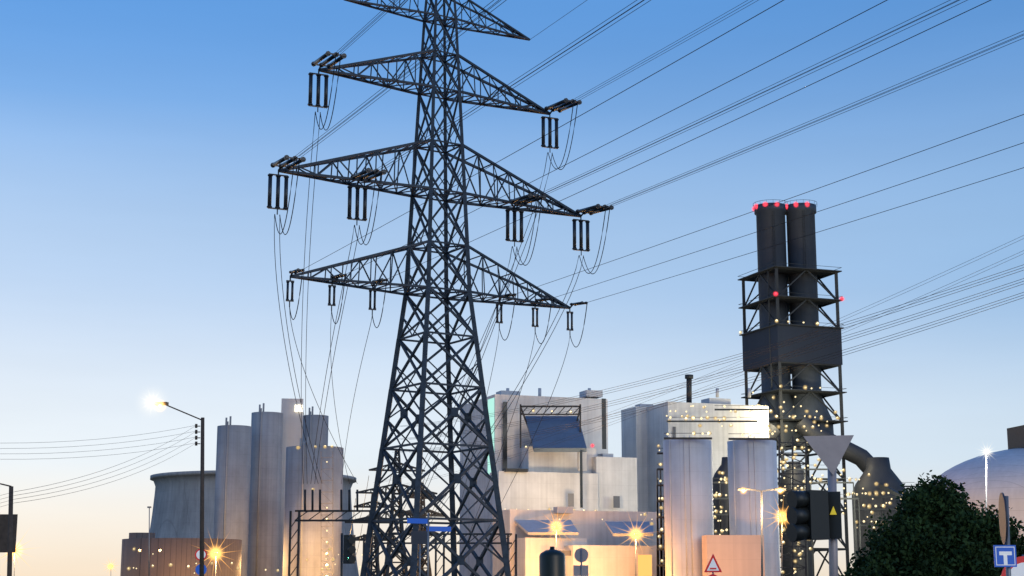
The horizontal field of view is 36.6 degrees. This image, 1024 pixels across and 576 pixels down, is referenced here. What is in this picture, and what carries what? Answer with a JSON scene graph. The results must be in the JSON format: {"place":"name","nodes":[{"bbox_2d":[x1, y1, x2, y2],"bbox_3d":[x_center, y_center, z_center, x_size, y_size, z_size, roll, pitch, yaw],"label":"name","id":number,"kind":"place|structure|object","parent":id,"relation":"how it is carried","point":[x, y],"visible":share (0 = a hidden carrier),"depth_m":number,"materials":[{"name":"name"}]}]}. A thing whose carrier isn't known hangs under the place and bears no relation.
{"place":"outdoors","nodes":[
{"label":"outdoors","id":0,"kind":"place"},
{"bbox_2d":[156,402,204,575],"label":"lamp pole","id":1,"kind":"object","parent":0,"point":[201,570],"visible":1,"depth_m":84.40,"materials":[{"name":"grey metal"}]},
{"bbox_2d":[120,533,241,575],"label":"building","id":2,"kind":"structure","parent":0,"point":[178,554],"depth_m":391.31,"materials":[{"name":"concrete"}]},
{"bbox_2d":[150,470,358,575],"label":"cooling tower","id":3,"kind":"structure","parent":0,"point":[176,509],"depth_m":563.26,"materials":[{"name":"concrete"}]},
{"bbox_2d":[278,0,582,575],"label":"pylon","id":4,"kind":"object","parent":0,"point":[412,559],"visible":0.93,"depth_m":121.95,"materials":[{"name":"grey metal"}]},
{"bbox_2d":[267,51,613,334],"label":"insulators","id":5,"kind":"object","parent":4,"relation":"hanging from","point":[559,107],"visible":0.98,"depth_m":119.56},
{"bbox_2d":[274,0,1023,532],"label":"power lines","id":6,"kind":"object","parent":4,"relation":"attached to","point":[312,144],"visible":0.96,"depth_m":110.07,"materials":[{"name":"black metal"}]},
{"bbox_2d":[0,0,1023,575],"label":"sky","id":7,"kind":"structure","parent":0,"point":[140,140],"materials":[{"name":"blue"}]},
{"bbox_2d":[493,509,659,575],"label":"turbine hall","id":8,"kind":"structure","parent":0,"point":[609,554],"depth_m":414.14,"materials":[{"name":"beige concrete"}]},
{"bbox_2d":[515,520,652,535],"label":"solar panels","id":9,"kind":"object","parent":8,"relation":"attached to","point":[534,527],"visible":0.93,"depth_m":410.98,"materials":[{"name":"blue glass"}]},
{"bbox_2d":[638,555,651,575],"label":"lit panel","id":10,"kind":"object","parent":8,"relation":"in","point":[644,565],"depth_m":404.16,"materials":[{"name":"yellow glass"}]},
{"bbox_2d":[939,448,1023,540],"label":"coal dome","id":11,"kind":"structure","parent":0,"point":[1005,472],"depth_m":338.54,"materials":[{"name":"metal"}]},
{"bbox_2d":[1007,425,1023,448],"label":"dome headhouse","id":12,"kind":"structure","parent":11,"relation":"on","point":[1015,437],"depth_m":354.12,"materials":[{"name":"metal"}]},
{"label":"ground","id":13,"kind":"structure","parent":0,"visible":0},
{"bbox_2d":[0,483,17,575],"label":"lamp pole","id":14,"kind":"object","parent":13,"relation":"on","point":[8,527],"visible":1,"depth_m":57.17,"materials":[{"name":"metal"}]},
{"bbox_2d":[213,403,343,575],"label":"silos","id":15,"kind":"object","parent":13,"relation":"on","point":[247,505],"visible":0.91,"depth_m":438.08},
{"bbox_2d":[279,398,302,575],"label":"silo","id":16,"kind":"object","parent":13,"relation":"on","point":[292,435],"depth_m":462.44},
{"bbox_2d":[295,405,302,411],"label":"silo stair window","id":17,"kind":"structure","parent":16,"relation":"attached to","point":[298,408],"depth_m":463.47,"materials":[{"name":"white glass"}]},
{"bbox_2d":[321,451,332,575],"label":"lattice mast","id":18,"kind":"object","parent":13,"relation":"on","point":[330,512],"visible":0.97,"depth_m":407.98,"materials":[{"name":"grey metal"}]},
{"bbox_2d":[340,533,355,575],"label":"traffic signal","id":19,"kind":"object","parent":13,"relation":"on","point":[348,548],"visible":1,"depth_m":78.53,"materials":[{"name":"black"}]},
{"bbox_2d":[195,548,587,575],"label":"road signs","id":20,"kind":"object","parent":13,"relation":"on","point":[581,555],"visible":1,"depth_m":73.89,"materials":[{"name":"metal"}]},
{"bbox_2d":[345,451,443,575],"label":"distant pylons","id":21,"kind":"object","parent":13,"relation":"on","point":[401,558],"visible":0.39,"depth_m":327.94,"materials":[{"name":"metal"}]},
{"bbox_2d":[345,235,1023,556],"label":"power lines","id":22,"kind":"object","parent":21,"relation":"attached to","point":[756,362],"visible":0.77,"depth_m":268.44,"materials":[{"name":"grey metal"}]},
{"bbox_2d":[288,490,516,575],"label":"substation gantry","id":23,"kind":"object","parent":13,"relation":"on","point":[336,520],"visible":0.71,"depth_m":163.35,"materials":[{"name":"metal"}]},
{"bbox_2d":[14,455,986,575],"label":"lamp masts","id":24,"kind":"object","parent":13,"relation":"on","point":[149,507],"visible":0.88,"depth_m":109.27},
{"bbox_2d":[0,425,195,506],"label":"power lines","id":25,"kind":"object","parent":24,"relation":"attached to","point":[93,456],"visible":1,"depth_m":73.32,"materials":[{"name":"grey metal"}]},
{"bbox_2d":[3,505,788,569],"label":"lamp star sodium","id":26,"kind":"object","parent":24,"relation":"attached to","point":[556,526],"visible":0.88,"depth_m":325.45,"materials":[{"name":"orange"}]},
{"bbox_2d":[16,404,780,555],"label":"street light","id":27,"kind":"object","parent":24,"relation":"on","point":[160,406],"visible":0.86,"depth_m":108.87,"materials":[{"name":"glass"}]},
{"bbox_2d":[146,396,991,457],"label":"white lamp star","id":28,"kind":"object","parent":24,"relation":"attached to","point":[151,401],"visible":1,"depth_m":84.86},
{"bbox_2d":[459,394,637,575],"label":"boiler house","id":29,"kind":"structure","parent":13,"relation":"on","point":[548,480],"depth_m":468.78,"materials":[{"name":"white metal"}]},
{"bbox_2d":[488,398,493,474],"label":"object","id":30,"kind":"structure","parent":29,"relation":"attached to","point":[491,405],"depth_m":473.40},
{"bbox_2d":[502,404,580,471],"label":"metal truss","id":31,"kind":"object","parent":29,"relation":"on","point":[526,470],"visible":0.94,"depth_m":463.12,"materials":[{"name":"metal"}]},
{"bbox_2d":[525,416,586,451],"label":"solar panel","id":32,"kind":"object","parent":31,"relation":"attached to","point":[572,444],"depth_m":461.04,"materials":[{"name":"blue glass"}]},
{"bbox_2d":[503,398,605,507],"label":"boiler window strips","id":33,"kind":"object","parent":29,"relation":"on","point":[581,463],"visible":0.88,"depth_m":469.83,"materials":[{"name":"grey"}]},
{"bbox_2d":[559,427,675,555],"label":"facade louvres","id":34,"kind":"object","parent":29,"relation":"attached to","point":[616,501],"visible":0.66,"depth_m":453.06,"materials":[{"name":"grey metal"}]},
{"bbox_2d":[496,388,750,513],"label":"roof plant","id":35,"kind":"object","parent":29,"relation":"on","point":[569,510],"visible":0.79,"depth_m":483.91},
{"bbox_2d":[539,547,564,575],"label":"water tank","id":36,"kind":"object","parent":13,"relation":"on","point":[552,561],"visible":1,"depth_m":128.20,"materials":[{"name":"black metal"}]},
{"bbox_2d":[621,402,768,575],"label":"boiler house","id":37,"kind":"structure","parent":13,"relation":"on","point":[643,435],"depth_m":509.27,"materials":[{"name":"white metal"}]},
{"bbox_2d":[685,374,692,402],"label":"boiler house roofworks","id":38,"kind":"object","parent":37,"relation":"on","point":[689,377],"visible":0.88,"depth_m":510.33,"materials":[{"name":"metal"}]},
{"bbox_2d":[663,436,780,575],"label":"silos","id":39,"kind":"object","parent":13,"relation":"on","point":[688,496],"visible":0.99,"depth_m":390.27,"materials":[{"name":"grey metal"}]},
{"bbox_2d":[702,535,764,575],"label":"silo annex","id":40,"kind":"object","parent":13,"relation":"on","point":[737,555],"visible":0.89,"depth_m":380.16,"materials":[{"name":"concrete"}]},
{"bbox_2d":[656,405,914,575],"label":"plant galleries","id":41,"kind":"object","parent":13,"relation":"on","point":[805,567],"visible":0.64,"depth_m":429.10,"materials":[{"name":"metal"}]},
{"bbox_2d":[133,319,891,573],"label":"white plant lamps","id":42,"kind":"object","parent":41,"relation":"attached to","point":[722,472],"visible":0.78,"depth_m":463.69,"materials":[{"name":"white glass"}]},
{"bbox_2d":[738,262,848,575],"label":"steel support frame","id":43,"kind":"object","parent":13,"relation":"on","point":[789,300],"visible":0.46,"depth_m":541.89,"materials":[{"name":"black metal"}]},
{"bbox_2d":[742,325,842,372],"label":"chimney platform enclosure","id":44,"kind":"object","parent":43,"relation":"attached to","point":[756,340],"depth_m":540.51,"materials":[{"name":"black metal"}]},
{"bbox_2d":[754,203,833,449],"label":"smokestacks","id":45,"kind":"object","parent":43,"relation":"in","point":[807,313],"visible":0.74,"depth_m":550.93,"materials":[{"name":"black metal"}]},
{"bbox_2d":[753,199,815,267],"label":"chimney ladders","id":46,"kind":"object","parent":45,"relation":"attached to","point":[774,225],"visible":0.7,"depth_m":554.26,"materials":[{"name":"black metal"}]},
{"bbox_2d":[713,415,905,575],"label":"industrial ducts","id":47,"kind":"object","parent":13,"relation":"on","point":[877,469],"visible":0.4,"depth_m":503.68,"materials":[{"name":"grey metal"}]},
{"bbox_2d":[128,321,902,572],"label":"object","id":48,"kind":"object","parent":47,"relation":"attached to","point":[869,493],"visible":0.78,"depth_m":464.36,"materials":[{"name":"yellow"}]},
{"bbox_2d":[841,470,1023,575],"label":"tree","id":49,"kind":"object","parent":13,"relation":"on","point":[920,537],"depth_m":59.08,"materials":[{"name":"green plant"}]},
{"bbox_2d":[1001,555,1023,575],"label":"no entry sign","id":50,"kind":"object","parent":13,"relation":"on","point":[1018,570],"visible":0.54,"depth_m":22.61,"materials":[{"name":"red"}]},
{"label":"road","id":51,"kind":"structure","parent":0,"visible":0},
{"bbox_2d":[407,513,450,575],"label":"street name signs","id":52,"kind":"object","parent":51,"relation":"on","point":[420,537],"visible":1,"depth_m":69.59,"materials":[{"name":"blue metal"}]},
{"bbox_2d":[704,554,721,575],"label":"warning sign","id":53,"kind":"object","parent":51,"relation":"on","point":[712,566],"visible":1,"depth_m":73.79,"materials":[{"name":"red"}]},
{"bbox_2d":[803,435,853,575],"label":"yield sign","id":54,"kind":"object","parent":51,"relation":"on","point":[830,451],"visible":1,"depth_m":25.83,"materials":[{"name":"metal"}]},
{"bbox_2d":[786,490,841,541],"bbox_3d":[4.979,3.767,25.498,0.935,0.847,0.308,5,-12,-25],"label":"traffic signal","id":55,"kind":"object","parent":54,"relation":"attached to","point":[809,516],"visible":1,"depth_m":25.35,"materials":[{"name":"black"}]},
{"bbox_2d":[830,506,836,514],"bbox_3d":[5.309,3.676,25.566,0.114,0.140,0.010,0,-11,0],"label":"warning sticker","id":56,"kind":"object","parent":55,"relation":"attached to","point":[833,511],"visible":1,"depth_m":25.55,"materials":[{"name":"yellow plastic"}]},
{"bbox_2d":[1005,496,1010,575],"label":"sign pole","id":57,"kind":"object","parent":51,"relation":"on","point":[1008,571],"visible":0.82,"depth_m":21.71,"materials":[{"name":"grey metal"}]},
{"bbox_2d":[999,493,1007,543],"bbox_3d":[6.901,3.237,21.730,0.025,0.720,0.720,-2,-11,10],"label":"round sign","id":58,"kind":"object","parent":57,"relation":"attached to","point":[1003,520],"visible":1,"depth_m":21.64,"materials":[{"name":"grey"}]},
{"bbox_2d":[993,545,1016,566],"bbox_3d":[6.890,3.744,21.607,0.310,0.301,0.029,0,-11,0],"label":"dead end sign","id":59,"kind":"object","parent":57,"relation":"attached to","point":[1004,555],"visible":1,"depth_m":21.60,"materials":[{"name":"blue metal"}]},
{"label":"red obstruction lamps","id":60,"kind":"object","parent":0,"visible":0},
{"bbox_2d":[591,202,842,446],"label":"warning lights","id":61,"kind":"object","parent":60,"relation":"on","point":[765,204],"visible":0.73,"depth_m":554.91}
]}

